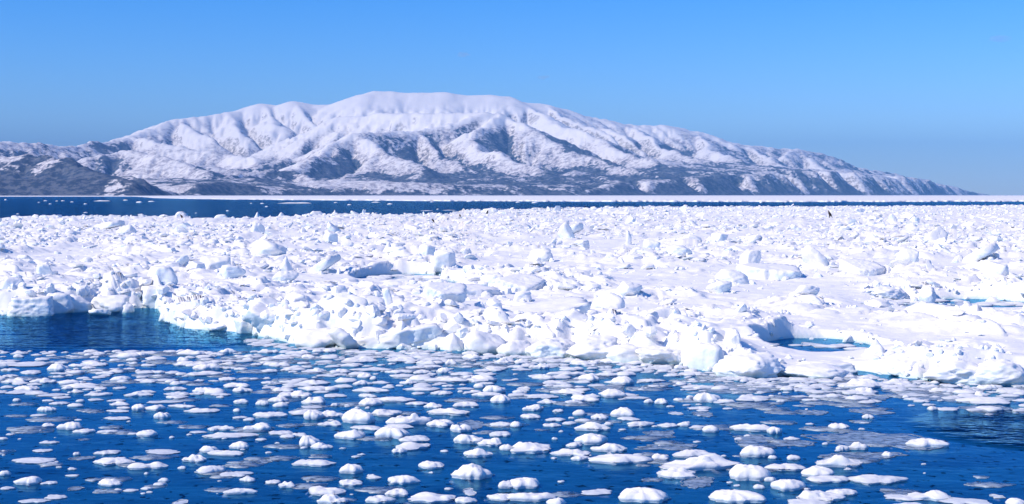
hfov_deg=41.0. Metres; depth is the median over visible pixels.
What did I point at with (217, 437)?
ice floe
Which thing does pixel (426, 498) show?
ice floe
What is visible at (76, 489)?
ice plate
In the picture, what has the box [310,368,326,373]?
ice floe
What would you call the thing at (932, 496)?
ice floe
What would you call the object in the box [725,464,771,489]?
ice floe
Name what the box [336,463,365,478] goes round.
ice floe
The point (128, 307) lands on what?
ice block
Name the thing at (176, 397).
ice floe
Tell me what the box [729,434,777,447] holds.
ice plate
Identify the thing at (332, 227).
ice block
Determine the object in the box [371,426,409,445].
ice floe
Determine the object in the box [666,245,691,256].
ice block
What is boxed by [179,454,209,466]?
ice floe
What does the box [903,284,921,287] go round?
ice block
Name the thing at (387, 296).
ice block
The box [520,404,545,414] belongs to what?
ice floe
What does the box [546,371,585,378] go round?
ice floe
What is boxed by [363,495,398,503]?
ice floe
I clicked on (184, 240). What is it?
ice block
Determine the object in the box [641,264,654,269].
ice block
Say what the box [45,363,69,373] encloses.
ice floe
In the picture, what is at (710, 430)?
ice floe
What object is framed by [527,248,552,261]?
ice block
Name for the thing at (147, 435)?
ice floe
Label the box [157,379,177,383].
ice floe
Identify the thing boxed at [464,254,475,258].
ice block
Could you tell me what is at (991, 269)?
ice block
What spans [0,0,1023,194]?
sky
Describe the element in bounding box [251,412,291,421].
ice floe
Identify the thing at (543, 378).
ice floe
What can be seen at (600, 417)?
ice floe
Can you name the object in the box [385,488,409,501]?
ice floe
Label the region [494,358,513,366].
ice floe
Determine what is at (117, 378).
ice floe
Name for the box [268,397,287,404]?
ice floe
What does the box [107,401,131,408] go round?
ice floe
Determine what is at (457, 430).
ice floe
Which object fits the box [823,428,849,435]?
ice plate
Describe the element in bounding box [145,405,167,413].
ice floe
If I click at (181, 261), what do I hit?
ice rubble
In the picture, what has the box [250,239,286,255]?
ice block
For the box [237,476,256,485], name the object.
ice floe
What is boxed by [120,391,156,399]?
ice floe
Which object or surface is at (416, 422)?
ice floe
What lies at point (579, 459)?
ice floe
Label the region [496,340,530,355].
ice block
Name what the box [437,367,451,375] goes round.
ice floe
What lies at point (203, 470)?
ice floe
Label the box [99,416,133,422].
ice floe
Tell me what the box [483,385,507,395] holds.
ice floe
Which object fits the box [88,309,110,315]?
ice block
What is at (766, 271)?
ice block
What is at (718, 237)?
ice block
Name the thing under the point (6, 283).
ice block
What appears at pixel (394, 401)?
ice floe
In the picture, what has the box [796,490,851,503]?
ice floe
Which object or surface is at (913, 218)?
ice block
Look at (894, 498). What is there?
ice floe
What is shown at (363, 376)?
ice floe
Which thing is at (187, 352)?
ice floe
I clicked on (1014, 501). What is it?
ice floe
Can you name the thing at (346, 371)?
ice floe
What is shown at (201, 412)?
ice floe
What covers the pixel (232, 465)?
slush ice
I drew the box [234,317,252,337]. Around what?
ice block
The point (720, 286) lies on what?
ice block
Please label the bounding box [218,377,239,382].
ice floe
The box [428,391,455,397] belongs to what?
ice floe
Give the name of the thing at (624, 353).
ice block
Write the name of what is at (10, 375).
ice floe
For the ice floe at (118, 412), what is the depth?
20.19 m
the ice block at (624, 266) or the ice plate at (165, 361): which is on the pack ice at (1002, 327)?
the ice block at (624, 266)
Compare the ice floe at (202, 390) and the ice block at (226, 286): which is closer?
the ice floe at (202, 390)
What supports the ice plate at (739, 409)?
on the water at (934, 421)
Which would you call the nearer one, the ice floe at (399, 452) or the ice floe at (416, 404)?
the ice floe at (399, 452)
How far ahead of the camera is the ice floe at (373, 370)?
24.95 m
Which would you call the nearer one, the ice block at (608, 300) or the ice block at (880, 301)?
the ice block at (608, 300)
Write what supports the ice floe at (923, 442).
in the water at (934, 421)
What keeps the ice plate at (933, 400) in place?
on the water at (934, 421)
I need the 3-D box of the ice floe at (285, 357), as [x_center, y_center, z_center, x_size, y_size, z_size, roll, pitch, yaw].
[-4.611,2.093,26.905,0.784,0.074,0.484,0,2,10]
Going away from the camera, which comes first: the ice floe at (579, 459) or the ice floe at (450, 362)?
the ice floe at (579, 459)
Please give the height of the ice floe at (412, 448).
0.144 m
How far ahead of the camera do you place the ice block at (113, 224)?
104.73 m
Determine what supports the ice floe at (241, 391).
on the water at (934, 421)
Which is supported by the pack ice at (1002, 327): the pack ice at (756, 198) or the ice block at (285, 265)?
the ice block at (285, 265)
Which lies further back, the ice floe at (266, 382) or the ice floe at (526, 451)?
the ice floe at (266, 382)
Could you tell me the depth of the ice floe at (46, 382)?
23.32 m
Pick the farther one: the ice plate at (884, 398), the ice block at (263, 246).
the ice block at (263, 246)
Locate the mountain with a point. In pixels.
(395, 143)
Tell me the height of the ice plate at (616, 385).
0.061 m
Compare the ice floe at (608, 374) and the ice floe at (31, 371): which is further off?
the ice floe at (31, 371)
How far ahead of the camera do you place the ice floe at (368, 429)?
18.68 m
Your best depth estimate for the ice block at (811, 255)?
53.37 m
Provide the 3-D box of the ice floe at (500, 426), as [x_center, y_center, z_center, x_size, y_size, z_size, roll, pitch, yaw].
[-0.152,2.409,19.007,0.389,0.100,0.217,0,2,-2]
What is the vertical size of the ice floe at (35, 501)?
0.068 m
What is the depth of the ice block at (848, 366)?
24.58 m
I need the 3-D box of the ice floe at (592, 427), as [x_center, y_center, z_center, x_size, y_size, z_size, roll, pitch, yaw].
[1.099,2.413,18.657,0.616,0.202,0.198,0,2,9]
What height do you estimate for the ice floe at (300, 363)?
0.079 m
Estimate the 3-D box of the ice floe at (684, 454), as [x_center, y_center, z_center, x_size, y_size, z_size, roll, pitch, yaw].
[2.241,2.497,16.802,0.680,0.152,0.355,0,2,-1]
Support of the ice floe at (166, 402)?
on the water at (934, 421)
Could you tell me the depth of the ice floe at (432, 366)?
25.39 m
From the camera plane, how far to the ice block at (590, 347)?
26.56 m
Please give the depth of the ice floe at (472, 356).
26.70 m
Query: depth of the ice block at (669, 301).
37.37 m
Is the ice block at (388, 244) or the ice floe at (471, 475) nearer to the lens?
the ice floe at (471, 475)
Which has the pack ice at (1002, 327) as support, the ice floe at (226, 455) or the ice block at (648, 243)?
the ice block at (648, 243)
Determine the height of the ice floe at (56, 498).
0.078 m
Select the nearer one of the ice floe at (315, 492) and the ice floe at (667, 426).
the ice floe at (315, 492)
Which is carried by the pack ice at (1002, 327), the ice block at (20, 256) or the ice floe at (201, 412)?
the ice block at (20, 256)
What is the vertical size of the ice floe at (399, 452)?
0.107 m
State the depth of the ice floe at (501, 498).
14.35 m
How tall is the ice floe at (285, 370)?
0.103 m
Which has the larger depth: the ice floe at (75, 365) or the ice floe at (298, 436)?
the ice floe at (75, 365)
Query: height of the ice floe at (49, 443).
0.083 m
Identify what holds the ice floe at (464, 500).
on the water at (934, 421)
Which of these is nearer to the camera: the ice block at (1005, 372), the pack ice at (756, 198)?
the ice block at (1005, 372)
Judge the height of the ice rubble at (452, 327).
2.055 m
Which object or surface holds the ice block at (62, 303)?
on the pack ice at (1002, 327)
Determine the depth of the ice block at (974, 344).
26.35 m
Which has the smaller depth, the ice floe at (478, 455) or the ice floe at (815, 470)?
the ice floe at (815, 470)
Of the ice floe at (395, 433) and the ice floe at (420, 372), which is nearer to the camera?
the ice floe at (395, 433)
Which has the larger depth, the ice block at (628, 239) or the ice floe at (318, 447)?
the ice block at (628, 239)
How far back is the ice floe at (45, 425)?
18.90 m
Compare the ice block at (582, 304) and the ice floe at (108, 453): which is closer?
the ice floe at (108, 453)
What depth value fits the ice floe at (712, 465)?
15.96 m
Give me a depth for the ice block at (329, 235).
82.77 m
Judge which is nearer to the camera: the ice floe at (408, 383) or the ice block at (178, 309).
the ice floe at (408, 383)
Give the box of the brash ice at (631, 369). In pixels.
[0,274,1023,503]
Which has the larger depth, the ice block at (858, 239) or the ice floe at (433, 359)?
the ice block at (858, 239)
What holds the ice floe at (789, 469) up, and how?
on the water at (934, 421)
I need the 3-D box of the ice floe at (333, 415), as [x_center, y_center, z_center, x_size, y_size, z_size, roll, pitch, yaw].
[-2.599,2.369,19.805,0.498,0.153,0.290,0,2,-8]
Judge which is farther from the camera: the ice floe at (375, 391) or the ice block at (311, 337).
the ice block at (311, 337)
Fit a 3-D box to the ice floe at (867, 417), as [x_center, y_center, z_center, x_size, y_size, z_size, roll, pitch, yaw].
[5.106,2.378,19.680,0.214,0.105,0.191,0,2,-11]
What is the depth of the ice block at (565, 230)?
87.79 m
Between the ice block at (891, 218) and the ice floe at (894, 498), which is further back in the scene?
the ice block at (891, 218)
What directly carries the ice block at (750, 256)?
on the pack ice at (1002, 327)
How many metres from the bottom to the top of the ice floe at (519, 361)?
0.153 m
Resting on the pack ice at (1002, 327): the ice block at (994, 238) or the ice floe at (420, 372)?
the ice block at (994, 238)
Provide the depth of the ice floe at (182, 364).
25.66 m
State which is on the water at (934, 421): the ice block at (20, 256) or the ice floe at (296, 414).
the ice floe at (296, 414)
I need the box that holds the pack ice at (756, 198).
[0,195,1023,202]
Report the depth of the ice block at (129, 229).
99.42 m
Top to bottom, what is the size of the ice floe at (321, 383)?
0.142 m
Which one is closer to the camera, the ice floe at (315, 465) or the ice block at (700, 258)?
the ice floe at (315, 465)
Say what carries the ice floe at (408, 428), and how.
on the water at (934, 421)
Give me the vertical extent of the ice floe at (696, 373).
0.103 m
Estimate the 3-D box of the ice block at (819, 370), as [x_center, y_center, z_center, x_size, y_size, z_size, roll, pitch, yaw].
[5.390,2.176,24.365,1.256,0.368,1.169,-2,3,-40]
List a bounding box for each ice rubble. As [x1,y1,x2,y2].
[0,204,1023,230]
[0,211,1023,376]
[0,222,1023,286]
[1,259,1023,383]
[3,265,1023,411]
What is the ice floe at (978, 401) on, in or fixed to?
on the water at (934, 421)
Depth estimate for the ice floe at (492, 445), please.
17.47 m
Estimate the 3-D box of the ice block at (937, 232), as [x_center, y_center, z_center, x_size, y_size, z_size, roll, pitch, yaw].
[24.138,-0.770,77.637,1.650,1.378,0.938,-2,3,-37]
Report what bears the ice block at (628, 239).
on the pack ice at (1002, 327)
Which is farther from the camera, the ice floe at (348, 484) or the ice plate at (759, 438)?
the ice plate at (759, 438)
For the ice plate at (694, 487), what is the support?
on the water at (934, 421)
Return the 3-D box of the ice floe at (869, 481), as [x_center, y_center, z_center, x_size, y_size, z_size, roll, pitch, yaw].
[4.096,2.561,15.318,0.869,0.122,0.467,0,2,0]
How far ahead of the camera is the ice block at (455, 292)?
32.77 m
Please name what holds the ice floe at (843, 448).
on the water at (934, 421)
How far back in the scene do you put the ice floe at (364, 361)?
26.23 m
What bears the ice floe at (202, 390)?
on the water at (934, 421)
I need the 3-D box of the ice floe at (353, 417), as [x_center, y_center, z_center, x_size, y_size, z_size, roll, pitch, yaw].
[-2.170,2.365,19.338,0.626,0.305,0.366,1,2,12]
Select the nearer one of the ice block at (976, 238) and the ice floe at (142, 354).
the ice floe at (142, 354)
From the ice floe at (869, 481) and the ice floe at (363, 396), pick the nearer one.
the ice floe at (869, 481)
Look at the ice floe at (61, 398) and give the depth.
21.54 m
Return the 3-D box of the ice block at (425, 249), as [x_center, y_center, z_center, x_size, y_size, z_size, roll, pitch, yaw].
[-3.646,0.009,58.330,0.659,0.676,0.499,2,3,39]
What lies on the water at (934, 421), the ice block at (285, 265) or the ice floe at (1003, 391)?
the ice floe at (1003, 391)
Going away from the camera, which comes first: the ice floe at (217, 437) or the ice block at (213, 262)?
the ice floe at (217, 437)
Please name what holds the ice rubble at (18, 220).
on the pack ice at (1002, 327)
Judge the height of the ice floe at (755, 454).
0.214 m
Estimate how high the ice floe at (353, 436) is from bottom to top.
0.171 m
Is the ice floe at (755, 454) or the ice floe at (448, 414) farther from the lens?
the ice floe at (448, 414)
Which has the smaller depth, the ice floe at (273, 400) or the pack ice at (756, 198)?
the ice floe at (273, 400)
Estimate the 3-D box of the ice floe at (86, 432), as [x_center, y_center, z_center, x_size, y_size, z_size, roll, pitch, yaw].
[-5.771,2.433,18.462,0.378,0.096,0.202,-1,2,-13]
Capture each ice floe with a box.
[0,377,29,386]
[0,390,42,396]
[3,374,18,377]
[6,457,59,466]
[7,361,50,368]
[10,476,42,488]
[14,385,39,390]
[15,499,55,503]
[20,370,42,374]
[29,378,57,386]
[30,449,54,455]
[33,393,64,398]
[35,406,58,413]
[37,441,61,446]
[38,481,58,488]
[41,423,56,429]
[44,494,69,503]
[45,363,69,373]
[47,372,69,375]
[48,402,69,407]
[51,396,73,401]
[53,421,81,433]
[56,383,98,390]
[68,364,90,368]
[70,428,95,435]
[81,392,115,398]
[88,457,134,469]
[90,450,123,457]
[94,371,115,376]
[95,430,120,435]
[95,479,124,489]
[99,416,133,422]
[104,399,127,403]
[104,409,130,414]
[107,376,131,383]
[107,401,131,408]
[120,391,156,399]
[123,462,172,473]
[130,404,144,413]
[134,430,159,439]
[136,352,147,358]
[141,449,183,457]
[143,400,186,405]
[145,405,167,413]
[152,412,172,422]
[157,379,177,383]
[160,391,191,397]
[161,387,189,392]
[164,394,188,399]
[166,404,195,410]
[171,361,190,368]
[176,349,205,357]
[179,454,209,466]
[180,408,223,415]
[181,371,224,378]
[189,364,223,372]
[189,431,208,436]
[192,387,213,396]
[194,465,226,477]
[196,432,263,442]
[197,446,217,455]
[203,450,247,459]
[206,425,234,433]
[209,393,233,398]
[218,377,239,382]
[219,348,236,357]
[219,471,257,480]
[219,488,260,497]
[222,382,251,391]
[228,441,250,453]
[231,386,255,395]
[232,399,249,406]
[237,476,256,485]
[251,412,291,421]
[252,422,270,434]
[254,400,270,407]
[259,381,272,384]
[261,369,278,374]
[263,356,295,360]
[263,479,280,487]
[266,362,290,368]
[266,430,292,437]
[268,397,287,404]
[270,387,293,394]
[276,481,296,491]
[278,367,305,372]
[278,434,297,440]
[280,380,299,383]
[287,409,322,417]
[287,459,340,470]
[290,390,311,400]
[293,433,305,439]
[296,362,311,365]
[298,396,327,408]
[299,380,333,386]
[299,405,323,410]
[299,435,320,451]
[301,354,315,361]
[301,386,324,393]
[302,410,324,423]
[305,486,349,499]
[308,442,334,453]
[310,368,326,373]
[314,420,343,429]
[315,374,341,378]
[317,494,349,503]
[319,354,338,356]
[322,393,348,399]
[322,410,342,421]
[323,348,336,354]
[329,369,349,374]
[331,429,366,443]
[334,384,354,390]
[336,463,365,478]
[337,479,364,489]
[341,408,378,429]
[346,425,381,433]
[348,387,392,395]
[349,367,392,372]
[351,380,374,387]
[356,373,371,381]
[357,393,376,399]
[358,358,380,364]
[359,398,385,409]
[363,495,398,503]
[371,409,404,420]
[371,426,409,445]
[376,397,415,405]
[384,357,419,365]
[384,475,423,488]
[385,424,416,431]
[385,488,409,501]
[386,370,413,375]
[386,413,432,432]
[388,374,413,379]
[390,448,408,456]
[395,435,433,444]
[396,441,434,454]
[398,387,441,393]
[399,379,417,386]
[402,401,427,407]
[403,492,455,503]
[413,369,431,374]
[416,461,447,474]
[420,358,447,360]
[422,402,443,410]
[423,408,474,420]
[423,419,454,432]
[424,364,442,369]
[425,377,471,385]
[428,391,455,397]
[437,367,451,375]
[444,359,456,367]
[446,463,496,487]
[448,424,472,437]
[449,372,472,377]
[450,434,482,449]
[451,401,481,410]
[453,497,478,503]
[460,448,495,462]
[462,354,480,361]
[466,375,500,386]
[468,391,502,399]
[474,438,501,451]
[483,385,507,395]
[484,493,511,503]
[486,367,507,374]
[487,431,512,439]
[488,394,512,407]
[489,422,510,429]
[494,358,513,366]
[496,480,512,492]
[505,442,553,460]
[505,477,541,493]
[507,492,557,503]
[509,368,532,372]
[514,358,530,364]
[518,414,542,421]
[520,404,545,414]
[524,394,562,400]
[529,363,551,372]
[529,374,555,382]
[532,358,549,363]
[537,399,558,406]
[541,423,563,429]
[542,380,568,385]
[543,418,566,423]
[545,448,593,460]
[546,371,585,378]
[546,497,565,503]
[548,388,584,398]
[563,399,584,405]
[565,442,583,449]
[568,455,589,463]
[569,360,594,368]
[570,422,614,435]
[571,395,602,405]
[574,433,607,450]
[578,373,601,383]
[578,489,614,499]
[582,454,658,469]
[589,414,610,423]
[590,443,630,456]
[595,372,617,378]
[599,389,626,401]
[608,407,634,421]
[611,376,636,389]
[615,417,640,423]
[615,487,671,503]
[624,421,654,430]
[644,379,661,384]
[648,454,740,477]
[652,453,670,463]
[653,398,668,406]
[653,466,697,484]
[657,423,680,430]
[669,449,715,461]
[674,365,687,369]
[678,372,703,377]
[691,392,724,407]
[700,425,720,435]
[703,489,768,503]
[725,424,769,435]
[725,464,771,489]
[732,376,748,382]
[735,395,772,403]
[736,445,778,463]
[764,463,805,475]
[765,427,782,436]
[766,479,806,497]
[783,499,829,503]
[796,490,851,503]
[797,465,833,480]
[802,475,850,486]
[815,454,868,474]
[826,489,860,500]
[828,423,849,433]
[836,445,850,451]
[840,378,880,390]
[847,474,914,488]
[848,442,869,452]
[855,387,878,394]
[861,414,875,421]
[880,451,893,459]
[880,494,927,503]
[883,378,911,384]
[899,502,920,503]
[905,438,952,450]
[906,490,951,503]
[934,497,991,503]
[949,397,1016,407]
[974,391,987,396]
[977,384,996,392]
[993,388,1023,397]
[1005,498,1023,503]
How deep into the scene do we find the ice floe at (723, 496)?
14.27 m
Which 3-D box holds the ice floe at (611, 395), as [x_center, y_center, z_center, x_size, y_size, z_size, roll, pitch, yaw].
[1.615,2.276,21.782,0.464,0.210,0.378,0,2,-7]
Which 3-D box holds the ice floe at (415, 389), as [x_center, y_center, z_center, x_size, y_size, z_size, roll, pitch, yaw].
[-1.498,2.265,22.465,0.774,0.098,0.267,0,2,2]
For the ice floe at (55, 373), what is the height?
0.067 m
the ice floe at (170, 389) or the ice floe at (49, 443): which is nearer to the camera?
the ice floe at (49, 443)
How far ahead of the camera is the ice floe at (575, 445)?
17.39 m
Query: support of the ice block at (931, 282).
on the pack ice at (1002, 327)
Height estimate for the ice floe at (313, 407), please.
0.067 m
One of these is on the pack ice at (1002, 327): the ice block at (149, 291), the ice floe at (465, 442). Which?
the ice block at (149, 291)
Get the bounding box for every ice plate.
[65,456,98,462]
[66,486,86,494]
[146,360,167,364]
[253,459,273,467]
[339,353,388,359]
[455,420,488,432]
[588,385,626,392]
[590,384,627,391]
[628,444,704,452]
[638,430,678,440]
[676,476,717,492]
[689,412,714,419]
[694,382,786,396]
[729,401,777,413]
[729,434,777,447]
[744,384,801,392]
[761,440,821,449]
[785,430,959,454]
[791,410,831,417]
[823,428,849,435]
[833,452,917,462]
[844,408,900,417]
[853,395,893,402]
[876,387,969,405]
[957,405,1012,414]
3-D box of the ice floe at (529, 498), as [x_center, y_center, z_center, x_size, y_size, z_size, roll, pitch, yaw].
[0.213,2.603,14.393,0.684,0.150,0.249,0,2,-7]
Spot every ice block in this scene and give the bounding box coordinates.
[0,277,24,288]
[6,295,54,322]
[17,254,32,259]
[36,264,51,274]
[49,292,73,318]
[66,229,79,233]
[70,294,91,317]
[82,257,92,261]
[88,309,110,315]
[91,294,129,317]
[95,220,124,228]
[115,302,134,317]
[116,225,136,233]
[123,273,137,277]
[141,285,159,311]
[147,266,177,283]
[173,304,187,320]
[175,211,188,216]
[177,239,190,242]
[200,256,230,269]
[205,239,218,243]
[215,284,230,289]
[219,264,245,278]
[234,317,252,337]
[241,301,272,329]
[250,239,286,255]
[251,222,264,232]
[272,271,298,282]
[280,256,292,270]
[284,292,306,307]
[292,328,335,353]
[302,246,314,251]
[309,253,340,271]
[310,211,322,214]
[323,230,337,241]
[327,222,340,231]
[327,327,358,349]
[341,242,353,246]
[355,323,441,349]
[382,287,392,306]
[383,242,390,251]
[404,224,421,230]
[418,244,434,254]
[423,282,467,302]
[433,249,455,272]
[438,333,463,352]
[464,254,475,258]
[465,331,506,354]
[466,284,499,296]
[478,280,487,285]
[480,273,502,285]
[485,207,497,212]
[494,274,545,291]
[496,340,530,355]
[502,296,591,314]
[513,291,531,301]
[525,337,575,357]
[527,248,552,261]
[557,282,577,290]
[558,221,574,238]
[566,335,617,359]
[570,223,583,233]
[575,240,589,248]
[581,284,600,290]
[590,292,624,308]
[606,343,641,367]
[616,264,630,268]
[617,281,642,295]
[626,216,635,222]
[626,231,631,244]
[635,345,680,365]
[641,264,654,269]
[643,239,660,248]
[659,298,676,304]
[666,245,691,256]
[683,342,723,369]
[693,257,704,260]
[706,280,731,292]
[710,233,727,241]
[712,352,783,378]
[715,270,748,283]
[719,259,731,263]
[736,263,802,279]
[739,249,760,263]
[778,363,853,378]
[790,224,801,230]
[795,285,819,294]
[799,360,857,373]
[801,246,828,265]
[833,223,842,226]
[838,258,885,275]
[854,208,864,212]
[854,236,862,241]
[861,339,885,355]
[864,286,908,299]
[865,298,892,306]
[885,224,897,227]
[887,213,897,223]
[888,355,923,377]
[895,248,918,263]
[897,236,908,241]
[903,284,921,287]
[910,216,919,222]
[918,286,936,302]
[918,339,933,345]
[923,226,947,241]
[923,360,982,384]
[926,279,940,287]
[955,341,991,347]
[962,243,999,261]
[969,236,981,241]
[969,358,1023,386]
[982,261,1008,278]
[985,296,1001,301]
[988,236,1000,241]
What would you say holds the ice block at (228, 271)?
on the pack ice at (1002, 327)
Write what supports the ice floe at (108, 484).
on the water at (934, 421)
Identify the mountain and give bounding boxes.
[0,91,986,195]
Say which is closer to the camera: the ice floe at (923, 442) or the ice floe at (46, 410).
the ice floe at (923, 442)
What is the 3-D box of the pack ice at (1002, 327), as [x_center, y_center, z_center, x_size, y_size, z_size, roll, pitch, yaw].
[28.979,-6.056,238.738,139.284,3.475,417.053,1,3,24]
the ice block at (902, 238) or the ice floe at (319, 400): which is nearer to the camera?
the ice floe at (319, 400)
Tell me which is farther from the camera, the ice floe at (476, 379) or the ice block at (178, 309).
the ice block at (178, 309)
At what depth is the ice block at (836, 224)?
111.68 m
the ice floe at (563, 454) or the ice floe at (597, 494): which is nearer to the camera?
the ice floe at (597, 494)
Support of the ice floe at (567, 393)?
on the water at (934, 421)
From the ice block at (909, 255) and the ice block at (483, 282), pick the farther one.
the ice block at (909, 255)
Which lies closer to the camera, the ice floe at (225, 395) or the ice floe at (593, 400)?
the ice floe at (593, 400)
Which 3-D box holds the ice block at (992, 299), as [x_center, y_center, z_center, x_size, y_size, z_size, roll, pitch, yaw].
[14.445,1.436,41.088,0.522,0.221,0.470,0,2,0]
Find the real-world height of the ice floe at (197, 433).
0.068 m
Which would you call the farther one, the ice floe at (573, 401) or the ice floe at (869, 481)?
the ice floe at (573, 401)
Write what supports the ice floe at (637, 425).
on the water at (934, 421)
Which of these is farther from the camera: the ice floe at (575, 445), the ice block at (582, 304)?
the ice block at (582, 304)
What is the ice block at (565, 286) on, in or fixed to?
on the pack ice at (1002, 327)
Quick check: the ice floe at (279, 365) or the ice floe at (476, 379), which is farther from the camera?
the ice floe at (279, 365)
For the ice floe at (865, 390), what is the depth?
22.07 m
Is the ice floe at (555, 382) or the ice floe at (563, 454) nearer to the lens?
the ice floe at (563, 454)
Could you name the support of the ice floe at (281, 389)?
on the water at (934, 421)
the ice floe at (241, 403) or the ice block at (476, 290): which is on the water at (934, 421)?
the ice floe at (241, 403)
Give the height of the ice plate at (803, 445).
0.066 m
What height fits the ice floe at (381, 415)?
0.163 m
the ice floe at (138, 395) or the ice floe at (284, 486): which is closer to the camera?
the ice floe at (284, 486)
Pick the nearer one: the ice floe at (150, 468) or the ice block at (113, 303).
the ice floe at (150, 468)
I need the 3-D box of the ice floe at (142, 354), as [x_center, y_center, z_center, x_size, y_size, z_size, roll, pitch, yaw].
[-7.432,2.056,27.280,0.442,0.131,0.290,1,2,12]
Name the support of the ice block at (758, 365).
on the pack ice at (1002, 327)
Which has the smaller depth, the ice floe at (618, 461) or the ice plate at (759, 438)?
the ice floe at (618, 461)
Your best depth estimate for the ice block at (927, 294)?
39.18 m
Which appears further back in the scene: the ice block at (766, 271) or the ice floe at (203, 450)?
the ice block at (766, 271)
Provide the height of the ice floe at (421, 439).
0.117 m
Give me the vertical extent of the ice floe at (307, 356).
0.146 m
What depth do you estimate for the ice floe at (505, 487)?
14.95 m
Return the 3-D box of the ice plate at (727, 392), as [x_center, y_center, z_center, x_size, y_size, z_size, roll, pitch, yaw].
[3.716,2.273,22.742,1.796,0.060,1.672,0,2,0]
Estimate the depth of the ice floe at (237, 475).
15.59 m
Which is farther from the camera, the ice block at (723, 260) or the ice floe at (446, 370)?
the ice block at (723, 260)
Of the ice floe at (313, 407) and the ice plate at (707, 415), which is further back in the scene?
the ice floe at (313, 407)
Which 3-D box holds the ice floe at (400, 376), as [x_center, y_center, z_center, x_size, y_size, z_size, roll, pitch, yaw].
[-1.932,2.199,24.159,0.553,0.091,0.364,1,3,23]
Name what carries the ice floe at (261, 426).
on the water at (934, 421)
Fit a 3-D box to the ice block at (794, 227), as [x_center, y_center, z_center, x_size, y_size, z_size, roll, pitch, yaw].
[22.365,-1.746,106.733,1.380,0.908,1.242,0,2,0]
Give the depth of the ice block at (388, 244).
62.68 m
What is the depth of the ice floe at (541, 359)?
26.29 m
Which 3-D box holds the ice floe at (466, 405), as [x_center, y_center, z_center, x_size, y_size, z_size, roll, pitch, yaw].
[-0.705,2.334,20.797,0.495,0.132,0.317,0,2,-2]
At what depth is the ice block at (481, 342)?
27.57 m
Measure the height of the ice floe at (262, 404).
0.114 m
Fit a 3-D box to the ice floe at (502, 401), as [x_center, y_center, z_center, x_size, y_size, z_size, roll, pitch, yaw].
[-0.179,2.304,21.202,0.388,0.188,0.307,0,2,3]
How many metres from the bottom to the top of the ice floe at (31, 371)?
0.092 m
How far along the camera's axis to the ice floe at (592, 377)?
23.59 m
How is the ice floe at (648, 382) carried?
on the water at (934, 421)
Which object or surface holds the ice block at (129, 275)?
on the pack ice at (1002, 327)
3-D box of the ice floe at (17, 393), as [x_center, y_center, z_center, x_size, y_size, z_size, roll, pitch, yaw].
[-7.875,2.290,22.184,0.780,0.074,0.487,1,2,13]
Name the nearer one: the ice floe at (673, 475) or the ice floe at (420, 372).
the ice floe at (673, 475)
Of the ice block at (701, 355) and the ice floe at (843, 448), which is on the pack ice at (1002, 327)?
the ice block at (701, 355)
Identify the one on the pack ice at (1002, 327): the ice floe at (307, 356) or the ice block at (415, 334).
the ice block at (415, 334)
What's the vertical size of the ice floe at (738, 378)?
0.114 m
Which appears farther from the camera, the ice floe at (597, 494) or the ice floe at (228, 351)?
the ice floe at (228, 351)
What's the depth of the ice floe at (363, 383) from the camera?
23.08 m
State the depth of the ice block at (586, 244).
73.83 m
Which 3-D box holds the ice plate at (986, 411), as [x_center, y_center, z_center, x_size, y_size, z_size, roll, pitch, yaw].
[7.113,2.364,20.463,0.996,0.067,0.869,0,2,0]
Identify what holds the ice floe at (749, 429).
on the water at (934, 421)
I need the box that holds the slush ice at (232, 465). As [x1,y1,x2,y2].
[0,351,1023,503]
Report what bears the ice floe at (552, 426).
on the water at (934, 421)
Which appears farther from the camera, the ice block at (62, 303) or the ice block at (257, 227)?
the ice block at (257, 227)
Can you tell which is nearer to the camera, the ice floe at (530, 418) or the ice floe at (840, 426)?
the ice floe at (840, 426)
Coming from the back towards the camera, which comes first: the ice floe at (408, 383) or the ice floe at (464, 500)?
the ice floe at (408, 383)
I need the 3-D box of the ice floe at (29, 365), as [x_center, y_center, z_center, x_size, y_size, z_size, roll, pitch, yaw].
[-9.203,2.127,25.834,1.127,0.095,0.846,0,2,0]
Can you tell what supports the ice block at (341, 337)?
on the pack ice at (1002, 327)
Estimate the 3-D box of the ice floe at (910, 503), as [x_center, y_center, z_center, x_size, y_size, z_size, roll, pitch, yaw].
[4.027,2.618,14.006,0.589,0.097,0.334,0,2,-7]
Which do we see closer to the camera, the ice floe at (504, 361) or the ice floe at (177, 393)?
the ice floe at (177, 393)
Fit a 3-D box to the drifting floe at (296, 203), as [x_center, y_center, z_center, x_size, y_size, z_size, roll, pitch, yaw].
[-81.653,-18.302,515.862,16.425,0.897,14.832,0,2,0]
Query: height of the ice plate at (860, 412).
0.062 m
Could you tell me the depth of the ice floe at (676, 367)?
25.14 m
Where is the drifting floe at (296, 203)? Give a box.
[276,202,310,204]
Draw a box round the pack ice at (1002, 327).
[0,205,1023,476]
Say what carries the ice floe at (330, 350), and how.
on the water at (934, 421)
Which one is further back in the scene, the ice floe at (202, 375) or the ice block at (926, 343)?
the ice block at (926, 343)
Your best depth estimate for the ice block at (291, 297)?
31.91 m
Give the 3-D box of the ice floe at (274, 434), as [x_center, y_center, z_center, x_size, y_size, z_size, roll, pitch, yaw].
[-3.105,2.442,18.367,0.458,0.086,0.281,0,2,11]
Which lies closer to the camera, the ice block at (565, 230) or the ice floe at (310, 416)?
the ice floe at (310, 416)
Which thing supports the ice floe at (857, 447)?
on the water at (934, 421)
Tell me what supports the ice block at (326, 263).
on the pack ice at (1002, 327)
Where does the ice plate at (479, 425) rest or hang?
on the water at (934, 421)
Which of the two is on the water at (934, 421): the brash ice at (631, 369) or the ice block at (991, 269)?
the brash ice at (631, 369)

